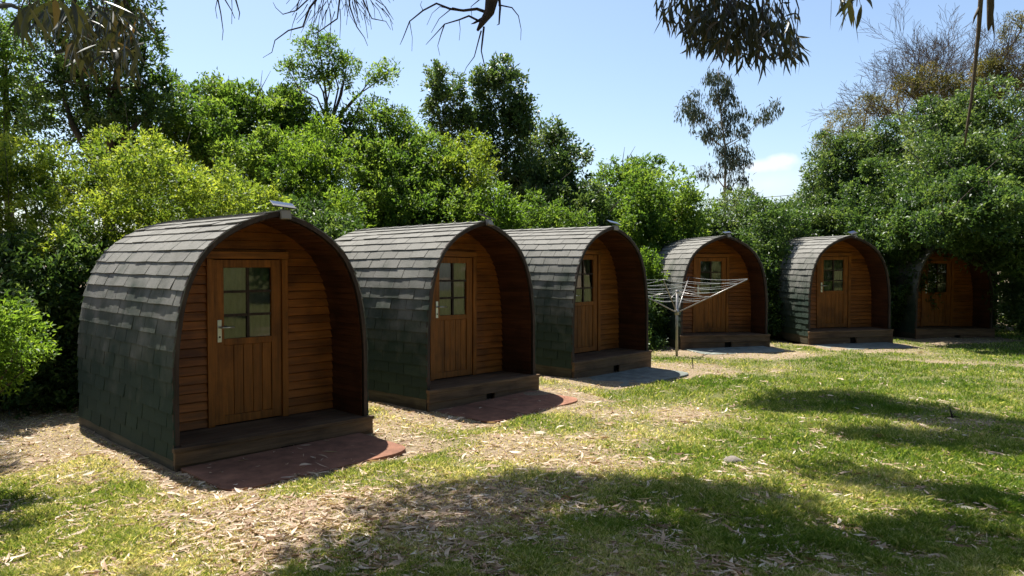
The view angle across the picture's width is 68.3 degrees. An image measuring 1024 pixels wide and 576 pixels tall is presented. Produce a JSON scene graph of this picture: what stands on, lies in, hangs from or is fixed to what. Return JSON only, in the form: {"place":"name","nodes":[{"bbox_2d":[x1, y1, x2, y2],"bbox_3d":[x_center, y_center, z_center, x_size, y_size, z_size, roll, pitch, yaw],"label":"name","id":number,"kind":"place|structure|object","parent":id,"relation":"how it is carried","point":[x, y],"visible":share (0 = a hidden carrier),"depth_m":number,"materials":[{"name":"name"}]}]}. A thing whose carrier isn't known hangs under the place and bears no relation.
{"place":"outdoors","nodes":[
{"label":"outdoors","id":0,"kind":"place"},
{"bbox_2d":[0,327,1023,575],"bbox_3d":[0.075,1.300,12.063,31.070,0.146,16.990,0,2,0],"label":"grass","id":1,"kind":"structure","parent":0,"point":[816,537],"depth_m":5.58,"materials":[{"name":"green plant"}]},
{"bbox_2d":[0,266,1023,575],"bbox_3d":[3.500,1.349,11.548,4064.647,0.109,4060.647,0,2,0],"label":"ground","id":2,"kind":"structure","parent":0,"point":[608,386],"depth_m":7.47,"materials":[{"name":"brown plant"}]},
{"bbox_2d":[0,0,61,272],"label":"tree","id":3,"kind":"object","parent":2,"relation":"on","point":[8,110],"visible":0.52,"depth_m":14.81,"materials":[{"name":"green plant"}]},
{"bbox_2d":[0,291,62,400],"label":"shrub","id":4,"kind":"object","parent":2,"relation":"on","point":[14,350],"visible":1,"depth_m":5.52,"materials":[{"name":"green plant"}]},
{"bbox_2d":[0,122,121,286],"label":"shrub","id":5,"kind":"object","parent":2,"relation":"on","point":[45,190],"visible":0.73,"depth_m":9.97,"materials":[{"name":"green plant"}]},
{"bbox_2d":[0,205,122,418],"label":"shrub","id":6,"kind":"object","parent":2,"relation":"on","point":[59,303],"visible":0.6,"depth_m":8.79,"materials":[{"name":"green plant"}]},
{"bbox_2d":[1,0,199,235],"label":"tree","id":7,"kind":"object","parent":2,"relation":"on","point":[89,113],"visible":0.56,"depth_m":13.65,"materials":[{"name":"green plant"}]},
{"bbox_2d":[42,105,254,253],"bbox_3d":[-4.923,-0.563,10.206,2.481,4.099,3.530,-1,2,-35],"label":"shrub","id":8,"kind":"object","parent":2,"relation":"on","point":[140,192],"visible":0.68,"depth_m":9.44,"materials":[{"name":"green plant"}]},
{"bbox_2d":[101,64,264,186],"bbox_3d":[-6.313,-1.407,14.594,3.114,5.501,1.881,0,2,0],"label":"tree","id":9,"kind":"object","parent":2,"relation":"on","point":[201,133],"visible":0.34,"depth_m":14.25,"materials":[{"name":"green plant"}]},
{"bbox_2d":[77,210,373,471],"bbox_3d":[-3.009,0.433,7.790,2.627,2.351,1.977,2,3,45],"label":"camping pod","id":10,"kind":"object","parent":2,"relation":"on","point":[207,340],"visible":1,"depth_m":7.25,"materials":[{"name":"green"}]},
{"bbox_2d":[213,260,281,424],"bbox_3d":[-2.540,0.504,7.269,0.140,1.549,0.678,2,3,45],"label":"door","id":11,"kind":"structure","parent":10,"relation":"in","point":[247,336],"depth_m":7.28,"materials":[{"name":"brown wood"}]},
{"bbox_2d":[269,200,296,218],"bbox_3d":[-2.099,-0.716,6.926,0.212,0.170,0.171,-1,6,-31],"label":"solar lamp","id":12,"kind":"object","parent":10,"relation":"attached to","point":[285,213],"visible":0.98,"depth_m":6.89,"materials":[{"name":"plastic"}]},
{"bbox_2d":[179,166,295,218],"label":"shrub","id":13,"kind":"object","parent":2,"relation":"on","point":[271,192],"visible":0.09,"depth_m":10.70,"materials":[{"name":"green plant"}]},
{"bbox_2d":[180,117,328,215],"bbox_3d":[-4.808,-0.932,14.138,3.108,4.607,2.130,0,2,0],"label":"shrub","id":14,"kind":"object","parent":2,"relation":"on","point":[249,167],"visible":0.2,"depth_m":13.84,"materials":[{"name":"green plant"}]},
{"bbox_2d":[0,0,520,96],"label":"eucalyptus tree","id":15,"kind":"object","parent":2,"relation":"on","point":[111,28],"visible":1,"depth_m":4.25,"materials":[{"name":"green plant"}]},
{"bbox_2d":[173,67,393,182],"bbox_3d":[-4.727,-1.710,15.974,4.592,6.027,2.203,0,2,0],"label":"tree","id":16,"kind":"object","parent":2,"relation":"on","point":[283,105],"visible":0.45,"depth_m":15.54,"materials":[{"name":"green plant"}]},
{"bbox_2d":[181,432,405,491],"bbox_3d":[-1.805,1.491,6.541,0.900,0.035,1.750,3,4,45],"label":"red mat","id":17,"kind":"object","parent":2,"relation":"on","point":[262,469],"visible":0.85,"depth_m":6.43,"materials":[{"name":"rubber"}]},
{"bbox_2d":[262,191,364,239],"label":"shrub","id":18,"kind":"object","parent":2,"relation":"on","point":[319,217],"visible":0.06,"depth_m":11.87,"materials":[{"name":"green plant"}]},
{"bbox_2d":[261,108,377,237],"bbox_3d":[-3.568,-0.988,13.766,2.087,4.749,3.246,-1,2,-21],"label":"shrub","id":19,"kind":"object","parent":2,"relation":"on","point":[329,175],"visible":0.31,"depth_m":13.68,"materials":[{"name":"green plant"}]},
{"bbox_2d":[273,20,403,124],"bbox_3d":[-3.744,-2.248,16.372,2.806,7.066,1.290,0,2,0],"label":"tree","id":20,"kind":"object","parent":2,"relation":"on","point":[342,58],"visible":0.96,"depth_m":16.23,"materials":[{"name":"green plant"}]},
{"bbox_2d":[334,92,432,228],"bbox_3d":[-2.691,-1.430,15.373,2.434,5.540,3.336,0,2,0],"label":"shrub","id":21,"kind":"object","parent":2,"relation":"on","point":[388,160],"visible":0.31,"depth_m":14.82,"materials":[{"name":"green plant"}]},
{"bbox_2d":[364,104,484,227],"bbox_3d":[-1.778,-1.287,15.454,2.620,5.399,3.619,0,2,0],"label":"shrub","id":22,"kind":"object","parent":2,"relation":"on","point":[429,199],"visible":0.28,"depth_m":14.98,"materials":[{"name":"green plant"}]},
{"bbox_2d":[335,221,539,411],"bbox_3d":[-1.252,0.317,10.285,2.627,2.351,1.977,1,1,43],"label":"camping pod","id":23,"kind":"object","parent":2,"relation":"on","point":[449,308],"visible":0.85,"depth_m":9.70,"materials":[{"name":"green"}]},
{"bbox_2d":[434,257,471,378],"bbox_3d":[-0.763,0.378,9.783,0.140,1.549,0.678,1,1,43],"label":"door","id":24,"kind":"structure","parent":23,"relation":"in","point":[452,327],"depth_m":9.81,"materials":[{"name":"brown wood"}]},
{"bbox_2d":[477,213,495,225],"bbox_3d":[-0.311,-0.851,9.432,0.196,0.157,0.158,9,-11,-41],"label":"solar lamp","id":25,"kind":"object","parent":23,"relation":"attached to","point":[489,221],"visible":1,"depth_m":9.39,"materials":[{"name":"plastic"}]},
{"bbox_2d":[417,58,475,157],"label":"tree","id":26,"kind":"object","parent":2,"relation":"on","point":[442,92],"visible":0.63,"depth_m":18.07,"materials":[{"name":"green plant"}]},
{"bbox_2d":[422,124,502,221],"bbox_3d":[-1.101,-1.111,15.638,2.064,4.875,2.159,0,2,0],"label":"shrub","id":27,"kind":"object","parent":2,"relation":"on","point":[477,174],"visible":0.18,"depth_m":15.49,"materials":[{"name":"green plant"}]},
{"bbox_2d":[458,172,531,229],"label":"shrub","id":28,"kind":"object","parent":2,"relation":"on","point":[503,213],"visible":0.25,"depth_m":14.49,"materials":[{"name":"green plant"}]},
{"bbox_2d":[453,52,542,220],"bbox_3d":[-0.333,-2.276,18.060,2.130,6.840,1.740,0,2,0],"label":"tree","id":29,"kind":"object","parent":2,"relation":"on","point":[516,119],"visible":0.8,"depth_m":17.79,"materials":[{"name":"green plant"}]},
{"bbox_2d":[434,390,577,422],"bbox_3d":[0.012,1.422,9.076,0.900,0.036,1.750,2,3,41],"label":"red mat","id":30,"kind":"object","parent":2,"relation":"on","point":[497,409],"visible":0.81,"depth_m":8.97,"materials":[{"name":"rubber"}]},
{"bbox_2d":[512,185,597,228],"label":"shrub","id":31,"kind":"object","parent":2,"relation":"on","point":[547,213],"visible":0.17,"depth_m":14.95,"materials":[{"name":"green plant"}]},
{"bbox_2d":[494,113,617,228],"bbox_3d":[0.983,-1.512,18.098,2.958,5.659,3.289,0,2,0],"label":"tree","id":32,"kind":"object","parent":2,"relation":"on","point":[555,172],"visible":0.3,"depth_m":17.65,"materials":[{"name":"green plant"}]},
{"bbox_2d":[503,226,651,378],"bbox_3d":[0.675,0.177,12.552,2.627,2.351,1.977,2,3,45],"label":"camping pod","id":33,"kind":"object","parent":2,"relation":"on","point":[590,291],"visible":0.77,"depth_m":12.00,"materials":[{"name":"green"}]},
{"bbox_2d":[574,255,596,352],"bbox_3d":[1.143,0.251,12.031,0.140,1.549,0.678,2,3,45],"label":"door","id":34,"kind":"structure","parent":33,"relation":"in","point":[585,335],"depth_m":12.12,"materials":[{"name":"brown wood"}]},
{"bbox_2d":[607,220,620,230],"bbox_3d":[1.583,-0.970,11.691,0.196,0.157,0.158,4,3,-23],"label":"solar lamp","id":35,"kind":"object","parent":33,"relation":"attached to","point":[616,227],"visible":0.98,"depth_m":11.65,"materials":[{"name":"plastic"}]},
{"bbox_2d":[589,367,688,385],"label":"grey slab","id":36,"kind":"structure","parent":2,"relation":"on","point":[649,374],"depth_m":11.36,"materials":[{"name":"grey concrete"}]},
{"bbox_2d":[578,147,720,264],"bbox_3d":[3.114,-1.201,18.529,3.731,4.942,3.796,-2,2,-42],"label":"tree","id":37,"kind":"object","parent":2,"relation":"on","point":[646,211],"visible":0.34,"depth_m":17.48,"materials":[{"name":"green plant"}]},
{"bbox_2d":[640,245,669,336],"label":"shrub","id":38,"kind":"object","parent":2,"relation":"on","point":[651,270],"visible":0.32,"depth_m":15.74,"materials":[{"name":"green plant"}]},
{"bbox_2d":[648,274,670,349],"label":"shrub","id":39,"kind":"object","parent":2,"relation":"on","point":[655,339],"visible":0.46,"depth_m":15.30,"materials":[{"name":"green plant"}]},
{"bbox_2d":[648,277,747,355],"bbox_3d":[3.060,0.554,13.995,1.781,1.508,1.781,-1,2,-22],"label":"rotary clothesline","id":40,"kind":"object","parent":2,"relation":"on","point":[676,311],"visible":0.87,"depth_m":13.96,"materials":[{"name":"silver metal"}]},
{"bbox_2d":[651,235,770,349],"bbox_3d":[4.048,0.073,16.463,1.977,2.351,2.627,0,1,-12],"label":"camping pod","id":41,"kind":"object","parent":2,"relation":"on","point":[736,316],"visible":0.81,"depth_m":15.73,"materials":[{"name":"brown wood"}]},
{"bbox_2d":[696,258,725,331],"bbox_3d":[4.156,0.143,15.771,0.678,1.549,0.140,0,1,-12],"label":"door","id":42,"kind":"structure","parent":41,"relation":"in","point":[711,312],"depth_m":15.80,"materials":[{"name":"brown wood"}]},
{"bbox_2d":[698,188,742,228],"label":"shrub","id":43,"kind":"object","parent":2,"relation":"on","point":[709,199],"visible":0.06,"depth_m":27.10,"materials":[{"name":"green plant"}]},
{"bbox_2d":[674,66,783,217],"bbox_3d":[8.588,-4.029,29.874,4.490,9.569,2.041,0,2,0],"label":"eucalyptus tree","id":44,"kind":"object","parent":2,"relation":"on","point":[692,112],"visible":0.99,"depth_m":29.71,"materials":[{"name":"green plant"}]},
{"bbox_2d":[724,455,743,463],"bbox_3d":[1.901,1.481,6.504,0.211,0.060,0.153,0,2,0],"label":"stone","id":45,"kind":"object","parent":2,"relation":"on","point":[731,458],"visible":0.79,"depth_m":6.46,"materials":[{"name":"grey stone"}]},
{"bbox_2d":[685,346,783,354],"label":"grey slab","id":46,"kind":"structure","parent":2,"relation":"on","point":[735,350],"depth_m":14.71,"materials":[{"name":"grey concrete"}]},
{"bbox_2d":[688,183,785,240],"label":"shrub","id":47,"kind":"object","parent":2,"relation":"on","point":[720,222],"visible":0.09,"depth_m":20.94,"materials":[{"name":"green plant"}]},
{"bbox_2d":[653,0,872,85],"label":"eucalyptus tree","id":48,"kind":"object","parent":2,"relation":"on","point":[749,33],"visible":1,"depth_m":5.78,"materials":[{"name":"green plant"}]},
{"bbox_2d":[964,0,994,145],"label":"hanging creeper","id":49,"kind":"object","parent":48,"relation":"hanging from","point":[990,13],"visible":1,"depth_m":3.56,"materials":[{"name":"brown plant"}]},
{"bbox_2d":[731,193,831,340],"bbox_3d":[6.533,-0.511,18.569,4.579,3.542,2.993,-1,2,-33],"label":"shrub","id":50,"kind":"object","parent":2,"relation":"on","point":[769,237],"visible":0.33,"depth_m":17.38,"materials":[{"name":"green plant"}]},
{"bbox_2d":[745,186,849,249],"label":"shrub","id":51,"kind":"object","parent":2,"relation":"on","point":[822,219],"visible":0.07,"depth_m":19.64,"materials":[{"name":"green plant"}]},
{"bbox_2d":[765,235,893,344],"bbox_3d":[6.945,0.007,17.190,1.977,2.351,2.627,-1,2,-10],"label":"camping pod","id":52,"kind":"object","parent":2,"relation":"on","point":[834,290],"visible":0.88,"depth_m":16.46,"materials":[{"name":"brown wood"}]},
{"bbox_2d":[819,256,847,327],"bbox_3d":[7.027,0.087,16.496,0.678,1.549,0.140,-1,2,-10],"label":"door","id":53,"kind":"structure","parent":52,"relation":"in","point":[833,306],"depth_m":16.52,"materials":[{"name":"brown wood"}]},
{"bbox_2d":[847,231,857,237],"bbox_3d":[7.225,-1.136,15.971,0.172,0.138,0.139,-20,16,-18],"label":"solar lamp","id":54,"kind":"object","parent":52,"relation":"attached to","point":[853,233],"visible":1,"depth_m":15.96,"materials":[{"name":"plastic"}]},
{"bbox_2d":[815,342,910,349],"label":"grey slab","id":55,"kind":"structure","parent":2,"relation":"on","point":[876,345],"depth_m":15.51,"materials":[{"name":"grey concrete"}]},
{"bbox_2d":[793,105,934,234],"bbox_3d":[10.368,-2.042,21.248,5.290,6.490,3.467,-1,2,-18],"label":"tree","id":56,"kind":"object","parent":2,"relation":"on","point":[840,164],"visible":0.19,"depth_m":21.05,"materials":[{"name":"green plant"}]},
{"bbox_2d":[807,79,926,173],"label":"tree","id":57,"kind":"object","parent":2,"relation":"on","point":[877,99],"visible":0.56,"depth_m":28.41,"materials":[{"name":"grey plant"}]},
{"bbox_2d":[802,0,1023,139],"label":"bare tree","id":58,"kind":"object","parent":2,"relation":"on","point":[936,59],"visible":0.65,"depth_m":27.34,"materials":[{"name":"brown plant"}]},
{"bbox_2d":[826,153,1016,333],"bbox_3d":[10.999,-1.105,19.986,7.745,4.654,3.794,-1,2,-29],"label":"shrub","id":59,"kind":"object","parent":2,"relation":"on","point":[864,227],"visible":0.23,"depth_m":18.09,"materials":[{"name":"green plant"}]},
{"bbox_2d":[889,245,995,338],"bbox_3d":[9.985,0.050,18.496,1.977,2.351,2.627,0,2,-7],"label":"camping pod","id":60,"kind":"object","parent":2,"relation":"on","point":[963,311],"visible":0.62,"depth_m":17.76,"materials":[{"name":"brown wood"}]},
{"bbox_2d":[924,260,950,325],"bbox_3d":[10.034,0.124,17.800,0.678,1.549,0.140,0,2,-7],"label":"door","id":61,"kind":"structure","parent":60,"relation":"in","point":[937,317],"depth_m":17.82,"materials":[{"name":"brown wood"}]},
{"bbox_2d":[874,119,1023,283],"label":"tree","id":62,"kind":"object","parent":2,"relation":"on","point":[968,221],"visible":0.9,"depth_m":15.57,"materials":[{"name":"green plant"}]},
{"bbox_2d":[878,73,1023,325],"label":"tree","id":63,"kind":"object","parent":2,"relation":"on","point":[948,121],"visible":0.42,"depth_m":17.72,"materials":[{"name":"green plant"}]},
{"bbox_2d":[945,407,958,417],"bbox_3d":[4.800,1.372,8.211,0.206,0.154,0.030,0,2,-8],"label":"stick","id":64,"kind":"object","parent":2,"relation":"on","point":[952,415],"visible":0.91,"depth_m":8.21,"materials":[{"name":"brown plant"}]},
{"bbox_2d":[890,10,1023,116],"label":"tree","id":65,"kind":"object","parent":2,"relation":"on","point":[991,67],"visible":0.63,"depth_m":26.39,"materials":[{"name":"green plant"}]},
{"bbox_2d":[991,273,1023,333],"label":"shrub","id":66,"kind":"object","parent":2,"relation":"on","point":[1015,311],"visible":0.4,"depth_m":18.47,"materials":[{"name":"green plant"}]},
{"bbox_2d":[0,0,1023,253],"label":"sky","id":67,"kind":"structure","parent":0,"point":[602,66],"materials":[{"name":"blue"}]}
]}

